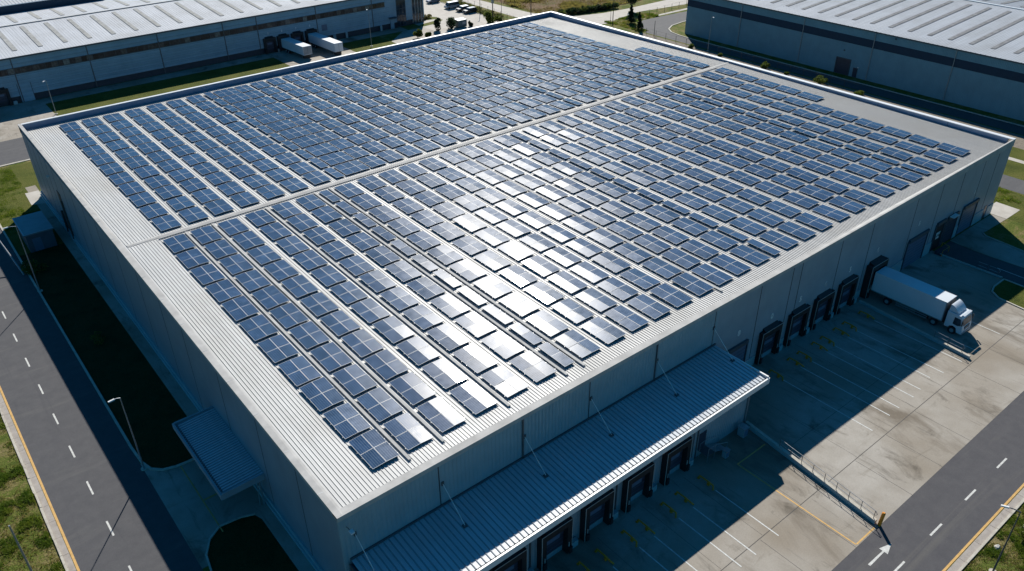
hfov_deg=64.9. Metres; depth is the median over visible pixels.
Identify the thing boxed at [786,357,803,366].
wheel guide
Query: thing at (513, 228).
solar array
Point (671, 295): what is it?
solar array
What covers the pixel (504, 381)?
solar array
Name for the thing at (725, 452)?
cabinet
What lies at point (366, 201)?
solar array
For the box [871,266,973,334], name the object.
lorry
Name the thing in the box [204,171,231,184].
solar array
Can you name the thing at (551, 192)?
solar array
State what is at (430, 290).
solar array
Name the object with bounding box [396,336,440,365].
solar array
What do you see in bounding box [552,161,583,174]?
solar array
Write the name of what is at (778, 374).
wheel guide
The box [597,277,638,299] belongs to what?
solar array
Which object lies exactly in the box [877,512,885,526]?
bollard
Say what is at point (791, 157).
solar array
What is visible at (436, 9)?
car park
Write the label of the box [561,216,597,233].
solar array
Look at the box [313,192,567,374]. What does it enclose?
cable tray
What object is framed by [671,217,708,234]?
solar array
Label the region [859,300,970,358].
retaining wall
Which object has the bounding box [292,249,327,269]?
solar array
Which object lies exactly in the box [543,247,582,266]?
solar array
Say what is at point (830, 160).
solar array
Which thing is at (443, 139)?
solar array
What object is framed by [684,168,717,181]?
solar array
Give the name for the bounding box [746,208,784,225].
solar array
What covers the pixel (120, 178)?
solar array
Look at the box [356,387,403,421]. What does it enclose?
solar array
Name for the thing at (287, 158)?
solar array
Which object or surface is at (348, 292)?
solar array
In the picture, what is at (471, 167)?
solar array
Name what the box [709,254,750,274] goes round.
solar array
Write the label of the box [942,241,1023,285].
side drive
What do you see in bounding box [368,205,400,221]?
solar array
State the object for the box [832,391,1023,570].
front road
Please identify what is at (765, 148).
solar array
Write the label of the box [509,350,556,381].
solar array
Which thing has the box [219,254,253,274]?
solar array
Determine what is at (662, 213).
solar array
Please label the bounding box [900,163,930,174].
solar array
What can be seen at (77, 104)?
back lawn
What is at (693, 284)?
solar array
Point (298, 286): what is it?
solar array
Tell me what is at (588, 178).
solar array
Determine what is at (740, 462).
yard marking
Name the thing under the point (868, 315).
wheel guide
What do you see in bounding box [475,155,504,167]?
solar array
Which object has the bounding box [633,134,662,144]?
solar array
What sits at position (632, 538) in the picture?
wheel guide
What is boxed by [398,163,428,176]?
solar array
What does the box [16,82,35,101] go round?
roller door
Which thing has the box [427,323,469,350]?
solar array
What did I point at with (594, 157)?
solar array
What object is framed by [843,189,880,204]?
solar array
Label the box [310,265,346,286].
solar array
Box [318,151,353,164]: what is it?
solar array
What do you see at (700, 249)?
solar array
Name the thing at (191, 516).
driveway
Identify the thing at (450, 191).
solar array
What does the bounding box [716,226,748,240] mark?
solar array
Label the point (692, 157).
solar array
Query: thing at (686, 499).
wheel guide
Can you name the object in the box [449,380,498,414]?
solar array
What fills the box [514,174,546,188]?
solar array
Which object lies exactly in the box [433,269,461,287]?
solar array
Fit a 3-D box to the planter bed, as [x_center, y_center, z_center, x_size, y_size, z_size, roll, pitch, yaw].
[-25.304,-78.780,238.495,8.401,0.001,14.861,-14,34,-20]
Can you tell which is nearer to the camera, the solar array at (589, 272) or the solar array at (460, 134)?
the solar array at (589, 272)
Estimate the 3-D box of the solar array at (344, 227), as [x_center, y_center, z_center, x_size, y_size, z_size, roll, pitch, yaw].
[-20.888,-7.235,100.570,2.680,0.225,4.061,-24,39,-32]
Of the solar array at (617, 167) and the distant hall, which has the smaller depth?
the solar array at (617, 167)
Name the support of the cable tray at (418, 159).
on the warehouse
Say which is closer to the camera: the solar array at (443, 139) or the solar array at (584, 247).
the solar array at (584, 247)
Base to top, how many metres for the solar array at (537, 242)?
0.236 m
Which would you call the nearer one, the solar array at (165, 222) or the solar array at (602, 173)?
the solar array at (165, 222)
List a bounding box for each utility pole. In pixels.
[0,241,23,274]
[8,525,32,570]
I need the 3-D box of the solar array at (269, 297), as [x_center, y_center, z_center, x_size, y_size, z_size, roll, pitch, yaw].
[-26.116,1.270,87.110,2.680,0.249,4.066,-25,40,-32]
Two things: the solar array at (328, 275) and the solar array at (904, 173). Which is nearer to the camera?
the solar array at (328, 275)
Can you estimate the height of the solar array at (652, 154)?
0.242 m
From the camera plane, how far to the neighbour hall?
197.39 m
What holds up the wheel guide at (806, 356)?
on the yard at (897, 458)
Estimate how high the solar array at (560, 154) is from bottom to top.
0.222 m
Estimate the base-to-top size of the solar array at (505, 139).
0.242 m
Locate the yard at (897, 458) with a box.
[534,251,1023,570]
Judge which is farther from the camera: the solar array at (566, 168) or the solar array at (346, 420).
the solar array at (566, 168)
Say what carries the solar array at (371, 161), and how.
on the warehouse
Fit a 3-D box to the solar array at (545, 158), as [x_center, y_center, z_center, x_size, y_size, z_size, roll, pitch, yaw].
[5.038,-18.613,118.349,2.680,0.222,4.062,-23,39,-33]
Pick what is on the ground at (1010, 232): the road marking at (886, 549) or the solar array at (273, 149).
the road marking at (886, 549)
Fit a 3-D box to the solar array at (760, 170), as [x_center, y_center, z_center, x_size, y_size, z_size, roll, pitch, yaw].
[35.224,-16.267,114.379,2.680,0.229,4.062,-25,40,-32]
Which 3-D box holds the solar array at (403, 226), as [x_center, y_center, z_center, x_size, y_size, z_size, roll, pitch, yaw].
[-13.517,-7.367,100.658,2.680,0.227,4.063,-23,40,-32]
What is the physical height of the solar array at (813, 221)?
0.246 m
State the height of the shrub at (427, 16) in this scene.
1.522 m
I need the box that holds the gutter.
[0,393,1023,570]
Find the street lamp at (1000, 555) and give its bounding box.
[989,504,1020,570]
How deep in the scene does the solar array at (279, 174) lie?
114.18 m
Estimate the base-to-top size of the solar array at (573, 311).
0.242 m
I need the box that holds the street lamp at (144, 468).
[108,398,147,470]
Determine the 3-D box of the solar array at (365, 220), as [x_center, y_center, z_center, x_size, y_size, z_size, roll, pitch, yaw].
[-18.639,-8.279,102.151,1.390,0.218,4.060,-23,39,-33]
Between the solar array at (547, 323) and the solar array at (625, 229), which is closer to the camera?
the solar array at (547, 323)
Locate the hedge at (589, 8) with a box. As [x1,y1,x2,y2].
[452,0,618,17]
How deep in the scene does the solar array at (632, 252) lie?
94.92 m
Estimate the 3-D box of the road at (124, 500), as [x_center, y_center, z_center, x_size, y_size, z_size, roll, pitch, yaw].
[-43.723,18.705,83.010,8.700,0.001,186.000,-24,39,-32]
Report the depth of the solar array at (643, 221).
101.47 m
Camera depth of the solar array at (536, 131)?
127.12 m
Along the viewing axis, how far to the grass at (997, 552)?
73.20 m
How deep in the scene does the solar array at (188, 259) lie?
94.11 m
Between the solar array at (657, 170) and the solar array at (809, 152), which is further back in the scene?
the solar array at (809, 152)
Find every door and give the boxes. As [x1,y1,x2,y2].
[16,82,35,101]
[32,237,44,250]
[697,430,706,449]
[728,339,748,361]
[833,56,850,75]
[851,67,857,77]
[900,228,929,270]
[929,218,947,252]
[939,211,959,245]
[955,198,979,235]
[981,205,987,218]
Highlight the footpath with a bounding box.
[641,8,1023,163]
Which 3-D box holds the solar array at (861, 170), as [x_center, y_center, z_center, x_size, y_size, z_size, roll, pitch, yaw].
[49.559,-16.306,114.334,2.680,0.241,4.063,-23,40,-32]
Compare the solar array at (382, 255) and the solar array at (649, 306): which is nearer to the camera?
the solar array at (649, 306)
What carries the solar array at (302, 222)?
on the warehouse
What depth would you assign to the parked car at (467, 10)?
243.95 m
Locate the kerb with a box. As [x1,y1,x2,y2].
[0,1,1023,570]
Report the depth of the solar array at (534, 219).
101.98 m
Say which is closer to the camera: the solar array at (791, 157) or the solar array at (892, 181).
the solar array at (892, 181)
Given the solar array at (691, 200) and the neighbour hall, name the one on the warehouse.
the solar array at (691, 200)
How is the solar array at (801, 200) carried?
on the warehouse
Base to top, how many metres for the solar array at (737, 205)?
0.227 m
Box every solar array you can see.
[59,22,969,174]
[108,172,134,184]
[118,181,145,195]
[128,192,156,206]
[133,165,160,177]
[139,203,168,218]
[143,175,171,188]
[151,214,181,230]
[154,184,182,198]
[156,159,183,171]
[163,234,194,252]
[166,196,194,210]
[168,168,195,181]
[176,248,209,268]
[178,206,208,222]
[179,177,207,191]
[181,153,207,165]
[190,225,222,243]
[190,263,225,284]
[191,188,220,202]
[192,162,218,174]
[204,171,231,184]
[204,199,233,214]
[204,239,236,258]
[205,279,241,301]
[216,181,245,195]
[217,155,243,167]
[217,218,249,235]
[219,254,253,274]
[221,295,258,320]
[229,164,256,177]
[229,191,259,206]
[232,230,264,249]
[234,269,270,291]
[239,150,265,161]
[239,314,278,340]
[242,174,270,187]
[245,209,276,226]
[247,245,281,264]
[251,285,289,309]
[252,159,279,170]
[255,184,285,198]
[257,334,298,362]
[259,222,292,239]
[261,144,286,155]
[263,259,298,280]
[265,168,293,180]
[269,302,308,328]
[271,201,302,217]
[274,152,301,164]
[275,235,309,254]
[278,355,321,385]
[279,177,308,191]
[281,274,318,297]
[286,213,318,230]
[288,162,315,174]
[288,321,329,348]
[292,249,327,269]
[294,149,313,158]
[295,194,326,209]
[299,377,345,411]
[300,292,338,316]
[302,170,331,184]
[302,226,336,244]
[304,143,338,156]
[308,158,328,167]
[309,342,352,371]
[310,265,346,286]
[311,205,342,222]
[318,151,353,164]
[319,190,341,201]
[319,310,360,335]
[320,240,354,259]
[323,167,344,177]
[323,402,370,438]
[328,218,360,236]
[329,138,355,149]
[329,281,367,303]
[332,364,377,395]
[333,160,369,174]
[334,183,364,197]
[335,201,358,214]
[339,255,375,275]
[341,329,383,357]
[342,146,369,158]
[345,232,380,250]
[346,133,372,144]
[348,429,398,468]
[350,298,390,322]
[351,193,381,208]
[353,213,377,226]
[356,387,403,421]
[357,175,387,189]
[358,155,385,167]
[359,269,396,292]
[361,141,388,152]
[364,349,408,379]
[365,245,400,265]
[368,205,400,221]
[371,226,396,240]
[372,316,414,343]
[373,186,404,201]
[376,150,404,161]
[378,169,407,183]
[379,136,406,147]
[379,286,419,310]
[383,412,433,450]
[385,260,422,281]
[386,217,420,235]
[389,372,436,404]
[390,239,416,255]
[392,198,424,213]
[395,145,422,156]
[395,180,426,194]
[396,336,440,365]
[397,131,423,141]
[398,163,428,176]
[402,304,443,329]
[406,231,441,249]
[406,276,445,298]
[410,209,443,226]
[411,254,438,270]
[413,139,440,150]
[414,190,445,205]
[415,173,446,186]
[417,396,465,432]
[418,157,448,169]
[421,358,467,388]
[427,244,463,264]
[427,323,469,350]
[430,134,457,145]
[430,293,470,317]
[431,222,465,239]
[432,202,465,218]
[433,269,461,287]
[434,184,466,198]
[436,167,466,180]
[439,151,467,163]
[448,129,474,140]
[449,259,487,280]
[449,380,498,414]
[451,236,487,254]
[452,213,487,231]
[452,343,498,372]
[453,194,486,210]
[454,311,497,337]
[455,177,486,191]
[456,160,486,173]
[456,286,487,305]
[457,145,486,157]
[473,275,512,297]
[474,207,508,223]
[474,227,510,245]
[474,250,511,270]
[475,140,503,151]
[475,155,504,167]
[475,170,506,183]
[475,188,507,202]
[480,330,525,358]
[481,304,514,323]
[481,365,528,397]
[493,134,520,145]
[493,149,522,161]
[494,164,524,177]
[494,199,528,215]
[495,181,527,195]
[496,219,531,236]
[496,240,534,260]
[498,292,540,316]
[499,265,537,286]
[508,322,543,344]
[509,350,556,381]
[510,131,531,140]
[512,143,540,155]
[512,158,542,171]
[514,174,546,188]
[516,192,549,207]
[517,211,552,228]
[519,233,555,251]
[521,255,560,276]
[522,125,549,136]
[523,281,564,304]
[525,310,568,336]
[528,140,551,149]
[531,152,561,164]
[532,168,563,181]
[535,184,568,199]
[537,342,574,366]
[538,203,572,219]
[540,134,569,145]
[540,224,576,241]
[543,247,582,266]
[547,148,570,158]
[547,270,587,293]
[550,298,594,323]
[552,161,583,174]
[554,178,586,192]
[554,329,600,357]
[557,128,585,139]
[557,196,591,211]
[560,143,589,154]
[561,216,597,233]
[565,238,603,256]
[568,158,592,168]
[569,261,609,282]
[573,171,604,185]
[575,287,617,311]
[576,189,610,204]
[577,137,606,148]
[580,317,625,343]
[581,151,610,164]
[581,208,617,224]
[586,228,624,247]
[590,168,614,178]
[591,251,631,272]
[595,131,623,142]
[595,182,628,196]
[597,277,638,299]
[598,146,628,157]
[600,200,635,216]
[602,161,633,174]
[604,305,648,330]
[607,221,643,238]
[612,178,638,189]
[613,243,652,262]
[615,140,645,151]
[619,154,651,167]
[619,193,654,208]
[619,268,660,288]
[625,171,657,185]
[625,213,661,230]
[626,294,670,318]
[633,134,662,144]
[633,234,671,252]
[636,188,663,201]
[637,149,668,160]
[641,257,681,278]
[642,164,674,177]
[644,205,680,221]
[648,182,683,196]
[649,283,692,307]
[651,226,689,243]
[654,142,685,154]
[659,158,691,170]
[661,248,701,268]
[662,200,690,213]
[666,175,699,189]
[671,137,701,148]
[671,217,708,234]
[671,272,713,295]
[673,193,708,208]
[677,151,709,163]
[680,239,719,258]
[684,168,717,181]
[688,212,718,226]
[690,264,733,284]
[691,185,726,200]
[694,145,725,157]
[699,230,738,249]
[701,161,734,174]
[701,204,737,220]
[709,139,740,151]
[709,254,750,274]
[710,178,744,192]
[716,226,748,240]
[718,154,750,167]
[718,197,754,212]
[727,170,761,184]
[728,217,767,234]
[729,245,770,264]
[733,148,765,160]
[736,188,771,204]
[743,164,777,177]
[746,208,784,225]
[746,239,779,254]
[749,142,780,154]
[754,181,789,195]
[758,158,791,170]
[759,230,798,248]
[764,200,801,216]
[770,174,805,188]
[775,151,807,163]
[777,221,815,239]
[782,192,819,207]
[785,167,819,181]
[790,145,822,157]
[794,212,832,229]
[798,184,834,199]
[801,160,835,173]
[812,204,849,220]
[813,178,849,192]
[816,154,849,166]
[828,196,865,212]
[829,170,864,184]
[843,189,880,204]
[844,163,878,177]
[858,157,892,170]
[858,181,894,195]
[873,173,909,188]
[887,167,923,180]
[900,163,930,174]
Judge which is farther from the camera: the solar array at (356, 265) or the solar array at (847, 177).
the solar array at (847, 177)
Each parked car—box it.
[426,0,439,3]
[444,0,459,8]
[455,5,468,11]
[462,6,476,13]
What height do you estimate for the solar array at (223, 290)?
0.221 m
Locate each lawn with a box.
[0,162,123,431]
[20,243,298,570]
[46,36,396,115]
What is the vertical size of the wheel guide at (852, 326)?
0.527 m
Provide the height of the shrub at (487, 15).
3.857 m
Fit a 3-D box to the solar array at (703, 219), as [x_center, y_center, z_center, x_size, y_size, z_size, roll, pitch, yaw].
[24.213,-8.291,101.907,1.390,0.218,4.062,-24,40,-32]
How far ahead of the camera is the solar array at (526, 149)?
121.23 m
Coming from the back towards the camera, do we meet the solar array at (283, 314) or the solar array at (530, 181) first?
the solar array at (530, 181)
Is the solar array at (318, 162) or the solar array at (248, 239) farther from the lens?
the solar array at (318, 162)
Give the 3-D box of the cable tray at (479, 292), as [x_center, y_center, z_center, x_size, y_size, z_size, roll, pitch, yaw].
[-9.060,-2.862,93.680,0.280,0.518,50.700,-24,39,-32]
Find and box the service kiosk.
[12,211,56,252]
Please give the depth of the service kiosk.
121.90 m
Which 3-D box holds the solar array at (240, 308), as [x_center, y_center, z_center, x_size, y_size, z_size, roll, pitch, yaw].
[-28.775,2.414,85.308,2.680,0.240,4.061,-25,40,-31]
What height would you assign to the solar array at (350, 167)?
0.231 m
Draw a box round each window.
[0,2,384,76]
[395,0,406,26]
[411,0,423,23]
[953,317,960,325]
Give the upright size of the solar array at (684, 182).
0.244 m
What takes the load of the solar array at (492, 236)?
on the warehouse
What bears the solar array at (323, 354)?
on the warehouse
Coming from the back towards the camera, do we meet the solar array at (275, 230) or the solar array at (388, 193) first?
the solar array at (388, 193)
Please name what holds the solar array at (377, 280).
on the warehouse
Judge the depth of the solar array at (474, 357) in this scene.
77.84 m
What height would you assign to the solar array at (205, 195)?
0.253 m
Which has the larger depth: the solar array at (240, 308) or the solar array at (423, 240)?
the solar array at (423, 240)
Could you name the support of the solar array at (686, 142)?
on the warehouse
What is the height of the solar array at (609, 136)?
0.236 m
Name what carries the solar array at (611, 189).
on the warehouse
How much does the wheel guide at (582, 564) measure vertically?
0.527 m
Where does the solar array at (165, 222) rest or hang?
on the warehouse
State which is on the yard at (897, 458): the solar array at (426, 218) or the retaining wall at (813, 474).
the retaining wall at (813, 474)
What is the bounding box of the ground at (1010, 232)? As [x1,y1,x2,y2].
[0,0,1023,570]
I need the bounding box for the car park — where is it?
[416,0,501,33]
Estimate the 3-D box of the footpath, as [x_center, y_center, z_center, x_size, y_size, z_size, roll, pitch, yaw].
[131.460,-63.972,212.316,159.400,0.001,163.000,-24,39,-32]
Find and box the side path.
[950,214,1023,267]
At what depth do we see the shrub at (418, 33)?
219.96 m
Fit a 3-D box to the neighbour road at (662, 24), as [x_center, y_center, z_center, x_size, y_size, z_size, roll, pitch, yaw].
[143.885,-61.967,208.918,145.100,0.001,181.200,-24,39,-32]
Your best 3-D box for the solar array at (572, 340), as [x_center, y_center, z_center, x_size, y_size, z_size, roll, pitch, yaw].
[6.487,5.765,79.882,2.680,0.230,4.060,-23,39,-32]
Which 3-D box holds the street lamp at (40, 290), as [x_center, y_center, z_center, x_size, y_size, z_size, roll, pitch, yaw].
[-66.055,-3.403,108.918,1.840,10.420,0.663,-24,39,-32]
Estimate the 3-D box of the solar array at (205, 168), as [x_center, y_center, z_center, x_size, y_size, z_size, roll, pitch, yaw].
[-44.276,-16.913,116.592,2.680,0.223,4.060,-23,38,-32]
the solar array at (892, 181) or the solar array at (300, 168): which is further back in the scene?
the solar array at (300, 168)
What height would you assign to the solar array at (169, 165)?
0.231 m
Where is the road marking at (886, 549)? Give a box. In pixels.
[0,311,1023,570]
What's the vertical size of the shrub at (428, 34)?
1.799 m
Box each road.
[0,137,29,165]
[0,228,202,570]
[463,0,687,23]
[642,11,1023,134]
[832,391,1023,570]
[999,174,1023,193]
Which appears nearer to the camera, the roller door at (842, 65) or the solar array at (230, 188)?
the solar array at (230, 188)
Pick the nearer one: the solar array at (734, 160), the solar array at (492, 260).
the solar array at (492, 260)
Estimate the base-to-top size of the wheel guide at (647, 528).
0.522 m
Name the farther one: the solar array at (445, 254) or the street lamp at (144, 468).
the solar array at (445, 254)
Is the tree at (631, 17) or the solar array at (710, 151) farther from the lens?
the tree at (631, 17)
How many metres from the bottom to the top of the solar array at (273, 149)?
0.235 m
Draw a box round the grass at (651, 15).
[604,13,658,31]
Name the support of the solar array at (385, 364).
on the warehouse
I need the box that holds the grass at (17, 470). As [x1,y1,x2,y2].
[0,417,65,570]
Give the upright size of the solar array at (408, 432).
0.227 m
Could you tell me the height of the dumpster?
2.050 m
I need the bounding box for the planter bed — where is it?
[420,17,441,25]
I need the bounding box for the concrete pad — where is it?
[25,191,1018,218]
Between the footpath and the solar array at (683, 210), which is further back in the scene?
the footpath
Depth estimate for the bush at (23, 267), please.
116.24 m
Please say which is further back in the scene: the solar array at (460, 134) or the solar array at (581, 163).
the solar array at (460, 134)
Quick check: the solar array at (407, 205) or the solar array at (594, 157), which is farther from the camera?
the solar array at (594, 157)
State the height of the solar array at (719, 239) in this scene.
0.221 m
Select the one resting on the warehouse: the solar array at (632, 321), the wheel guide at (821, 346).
the solar array at (632, 321)
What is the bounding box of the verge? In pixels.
[993,147,1023,223]
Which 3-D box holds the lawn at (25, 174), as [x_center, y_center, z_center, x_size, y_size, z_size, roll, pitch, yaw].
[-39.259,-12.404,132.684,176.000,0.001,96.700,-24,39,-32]
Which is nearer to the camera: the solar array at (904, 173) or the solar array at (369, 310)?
the solar array at (369, 310)
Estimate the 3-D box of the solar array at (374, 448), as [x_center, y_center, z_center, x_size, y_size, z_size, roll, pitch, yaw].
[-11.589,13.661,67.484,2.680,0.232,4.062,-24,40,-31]
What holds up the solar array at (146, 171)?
on the warehouse
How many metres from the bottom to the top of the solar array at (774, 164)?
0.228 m
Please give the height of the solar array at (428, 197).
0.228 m
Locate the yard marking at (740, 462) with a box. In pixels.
[180,268,1022,570]
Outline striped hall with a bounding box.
[685,0,1023,120]
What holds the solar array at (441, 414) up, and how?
on the warehouse
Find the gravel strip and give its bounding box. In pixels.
[637,33,1023,149]
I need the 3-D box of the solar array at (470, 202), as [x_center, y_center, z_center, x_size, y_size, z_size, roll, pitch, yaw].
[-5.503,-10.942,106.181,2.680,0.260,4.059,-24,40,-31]
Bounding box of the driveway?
[26,185,314,570]
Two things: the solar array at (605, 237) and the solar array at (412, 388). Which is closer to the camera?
the solar array at (412, 388)
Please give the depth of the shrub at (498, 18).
233.89 m
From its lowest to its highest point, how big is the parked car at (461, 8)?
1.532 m
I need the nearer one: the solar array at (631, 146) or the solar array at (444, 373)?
the solar array at (444, 373)
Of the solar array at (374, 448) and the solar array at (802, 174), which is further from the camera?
the solar array at (802, 174)
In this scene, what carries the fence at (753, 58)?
on the gravel strip
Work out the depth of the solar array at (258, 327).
82.28 m
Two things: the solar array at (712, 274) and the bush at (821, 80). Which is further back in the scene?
the bush at (821, 80)
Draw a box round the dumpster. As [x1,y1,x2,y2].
[455,17,466,27]
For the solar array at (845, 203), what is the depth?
105.37 m
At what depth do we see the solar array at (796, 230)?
99.36 m
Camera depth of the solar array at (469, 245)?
96.52 m
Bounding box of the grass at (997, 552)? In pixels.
[965,504,1023,570]
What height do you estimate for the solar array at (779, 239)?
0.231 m
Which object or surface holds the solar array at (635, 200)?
on the warehouse
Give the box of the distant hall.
[0,0,99,14]
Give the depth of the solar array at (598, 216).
102.71 m
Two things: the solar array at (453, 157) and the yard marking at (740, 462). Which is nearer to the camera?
the yard marking at (740, 462)
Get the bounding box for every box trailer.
[281,37,311,57]
[308,32,342,54]
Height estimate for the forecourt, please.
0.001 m
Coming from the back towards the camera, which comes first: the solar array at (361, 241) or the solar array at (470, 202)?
the solar array at (470, 202)
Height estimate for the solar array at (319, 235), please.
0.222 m
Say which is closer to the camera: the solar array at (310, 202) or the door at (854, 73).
the solar array at (310, 202)
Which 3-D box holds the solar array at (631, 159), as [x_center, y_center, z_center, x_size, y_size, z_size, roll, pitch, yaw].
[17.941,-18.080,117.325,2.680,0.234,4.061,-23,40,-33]
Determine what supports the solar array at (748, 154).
on the warehouse
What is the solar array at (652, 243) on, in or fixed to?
on the warehouse
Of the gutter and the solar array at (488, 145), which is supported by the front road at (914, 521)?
the gutter
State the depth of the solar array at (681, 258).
93.69 m
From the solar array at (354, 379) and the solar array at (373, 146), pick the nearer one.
the solar array at (354, 379)
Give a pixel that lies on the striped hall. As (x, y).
(969, 53)
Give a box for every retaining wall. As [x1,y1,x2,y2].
[745,421,877,523]
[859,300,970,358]
[940,253,1001,277]
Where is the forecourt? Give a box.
[0,27,441,141]
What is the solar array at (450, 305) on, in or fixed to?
on the warehouse
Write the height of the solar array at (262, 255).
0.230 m
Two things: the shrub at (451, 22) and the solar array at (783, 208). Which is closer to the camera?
the solar array at (783, 208)
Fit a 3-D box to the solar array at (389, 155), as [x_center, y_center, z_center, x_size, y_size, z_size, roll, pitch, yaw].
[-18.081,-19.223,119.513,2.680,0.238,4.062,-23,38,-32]
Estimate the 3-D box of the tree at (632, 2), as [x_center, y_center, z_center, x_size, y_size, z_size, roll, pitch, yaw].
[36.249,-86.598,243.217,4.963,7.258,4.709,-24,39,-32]
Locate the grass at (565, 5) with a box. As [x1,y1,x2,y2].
[496,0,639,15]
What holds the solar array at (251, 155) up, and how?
on the warehouse
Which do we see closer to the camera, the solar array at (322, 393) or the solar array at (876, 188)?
the solar array at (322, 393)
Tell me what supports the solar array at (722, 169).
on the warehouse
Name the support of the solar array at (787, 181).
on the warehouse
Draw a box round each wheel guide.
[576,561,589,570]
[594,548,613,563]
[620,529,637,546]
[635,519,654,533]
[660,501,676,517]
[674,491,693,504]
[697,475,713,490]
[768,369,783,380]
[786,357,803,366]
[796,351,811,361]
[811,341,827,350]
[819,336,834,345]
[832,327,849,335]
[841,321,856,330]
[858,311,874,318]
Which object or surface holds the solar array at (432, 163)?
on the warehouse
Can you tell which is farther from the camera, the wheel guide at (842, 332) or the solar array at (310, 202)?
the solar array at (310, 202)
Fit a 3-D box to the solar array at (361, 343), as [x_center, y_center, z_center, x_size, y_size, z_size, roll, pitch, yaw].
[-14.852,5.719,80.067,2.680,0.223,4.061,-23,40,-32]
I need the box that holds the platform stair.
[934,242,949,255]
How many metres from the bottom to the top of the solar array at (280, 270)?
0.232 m
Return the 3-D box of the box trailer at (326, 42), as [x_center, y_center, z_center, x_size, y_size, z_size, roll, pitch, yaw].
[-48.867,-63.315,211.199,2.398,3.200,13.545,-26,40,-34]
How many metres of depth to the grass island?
109.53 m
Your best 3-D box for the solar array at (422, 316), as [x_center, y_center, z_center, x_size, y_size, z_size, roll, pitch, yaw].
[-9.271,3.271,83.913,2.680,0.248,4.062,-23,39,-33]
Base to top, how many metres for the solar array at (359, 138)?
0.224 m
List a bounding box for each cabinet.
[722,447,730,458]
[737,422,749,437]
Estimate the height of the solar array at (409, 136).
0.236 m
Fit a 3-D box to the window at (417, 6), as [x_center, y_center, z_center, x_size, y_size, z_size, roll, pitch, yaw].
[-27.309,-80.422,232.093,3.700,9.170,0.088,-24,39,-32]
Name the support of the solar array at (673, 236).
on the warehouse
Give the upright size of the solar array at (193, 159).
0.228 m
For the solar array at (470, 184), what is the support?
on the warehouse
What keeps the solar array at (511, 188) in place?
on the warehouse
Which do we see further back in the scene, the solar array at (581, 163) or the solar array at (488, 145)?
the solar array at (488, 145)
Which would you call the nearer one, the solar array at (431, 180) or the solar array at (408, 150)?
the solar array at (431, 180)
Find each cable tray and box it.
[159,67,717,238]
[185,231,411,459]
[211,223,444,441]
[265,207,510,406]
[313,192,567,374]
[328,187,585,365]
[451,150,722,291]
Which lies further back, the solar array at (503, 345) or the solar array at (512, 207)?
the solar array at (512, 207)
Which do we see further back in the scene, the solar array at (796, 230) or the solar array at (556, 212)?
the solar array at (556, 212)
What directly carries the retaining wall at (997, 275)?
on the yard at (897, 458)
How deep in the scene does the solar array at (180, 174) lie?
114.55 m
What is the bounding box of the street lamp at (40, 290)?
[3,226,42,291]
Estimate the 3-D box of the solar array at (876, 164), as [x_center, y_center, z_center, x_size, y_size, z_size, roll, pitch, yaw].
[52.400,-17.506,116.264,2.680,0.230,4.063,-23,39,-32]
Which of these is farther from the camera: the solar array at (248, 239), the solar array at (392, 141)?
the solar array at (392, 141)
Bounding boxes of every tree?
[626,0,637,4]
[626,5,636,22]
[634,11,643,29]
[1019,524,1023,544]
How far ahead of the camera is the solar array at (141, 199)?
107.86 m
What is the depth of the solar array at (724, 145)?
122.10 m
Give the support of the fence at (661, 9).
on the ground at (1010, 232)
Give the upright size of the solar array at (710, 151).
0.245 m
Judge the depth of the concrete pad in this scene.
131.49 m
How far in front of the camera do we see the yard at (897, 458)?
85.34 m
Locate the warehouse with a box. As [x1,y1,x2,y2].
[18,11,1015,570]
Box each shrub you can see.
[413,29,422,37]
[424,14,431,19]
[424,32,431,36]
[433,17,440,30]
[446,17,455,28]
[483,11,494,23]
[493,15,501,21]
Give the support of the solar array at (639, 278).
on the warehouse
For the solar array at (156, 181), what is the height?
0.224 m
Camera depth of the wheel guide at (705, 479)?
79.98 m
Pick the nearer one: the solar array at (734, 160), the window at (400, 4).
the solar array at (734, 160)
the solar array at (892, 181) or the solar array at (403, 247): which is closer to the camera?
the solar array at (403, 247)
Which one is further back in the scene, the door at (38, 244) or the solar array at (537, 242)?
the door at (38, 244)
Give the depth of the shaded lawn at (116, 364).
93.97 m
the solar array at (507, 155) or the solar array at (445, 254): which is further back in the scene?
the solar array at (507, 155)
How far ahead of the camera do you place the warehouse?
88.53 m
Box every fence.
[637,0,686,15]
[646,28,854,89]
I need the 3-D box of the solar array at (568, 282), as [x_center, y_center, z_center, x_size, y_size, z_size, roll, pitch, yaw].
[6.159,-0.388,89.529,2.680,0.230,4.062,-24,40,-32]
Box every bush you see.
[19,259,48,275]
[760,61,769,69]
[813,75,827,84]
[853,90,863,95]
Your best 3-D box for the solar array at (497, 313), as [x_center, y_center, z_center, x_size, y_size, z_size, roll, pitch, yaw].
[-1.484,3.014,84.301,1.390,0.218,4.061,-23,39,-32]
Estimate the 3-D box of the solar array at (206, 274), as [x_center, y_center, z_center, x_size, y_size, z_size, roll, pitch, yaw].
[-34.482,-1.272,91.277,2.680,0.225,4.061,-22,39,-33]
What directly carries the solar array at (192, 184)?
on the warehouse
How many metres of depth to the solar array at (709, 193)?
108.23 m
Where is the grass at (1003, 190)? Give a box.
[994,187,1023,207]

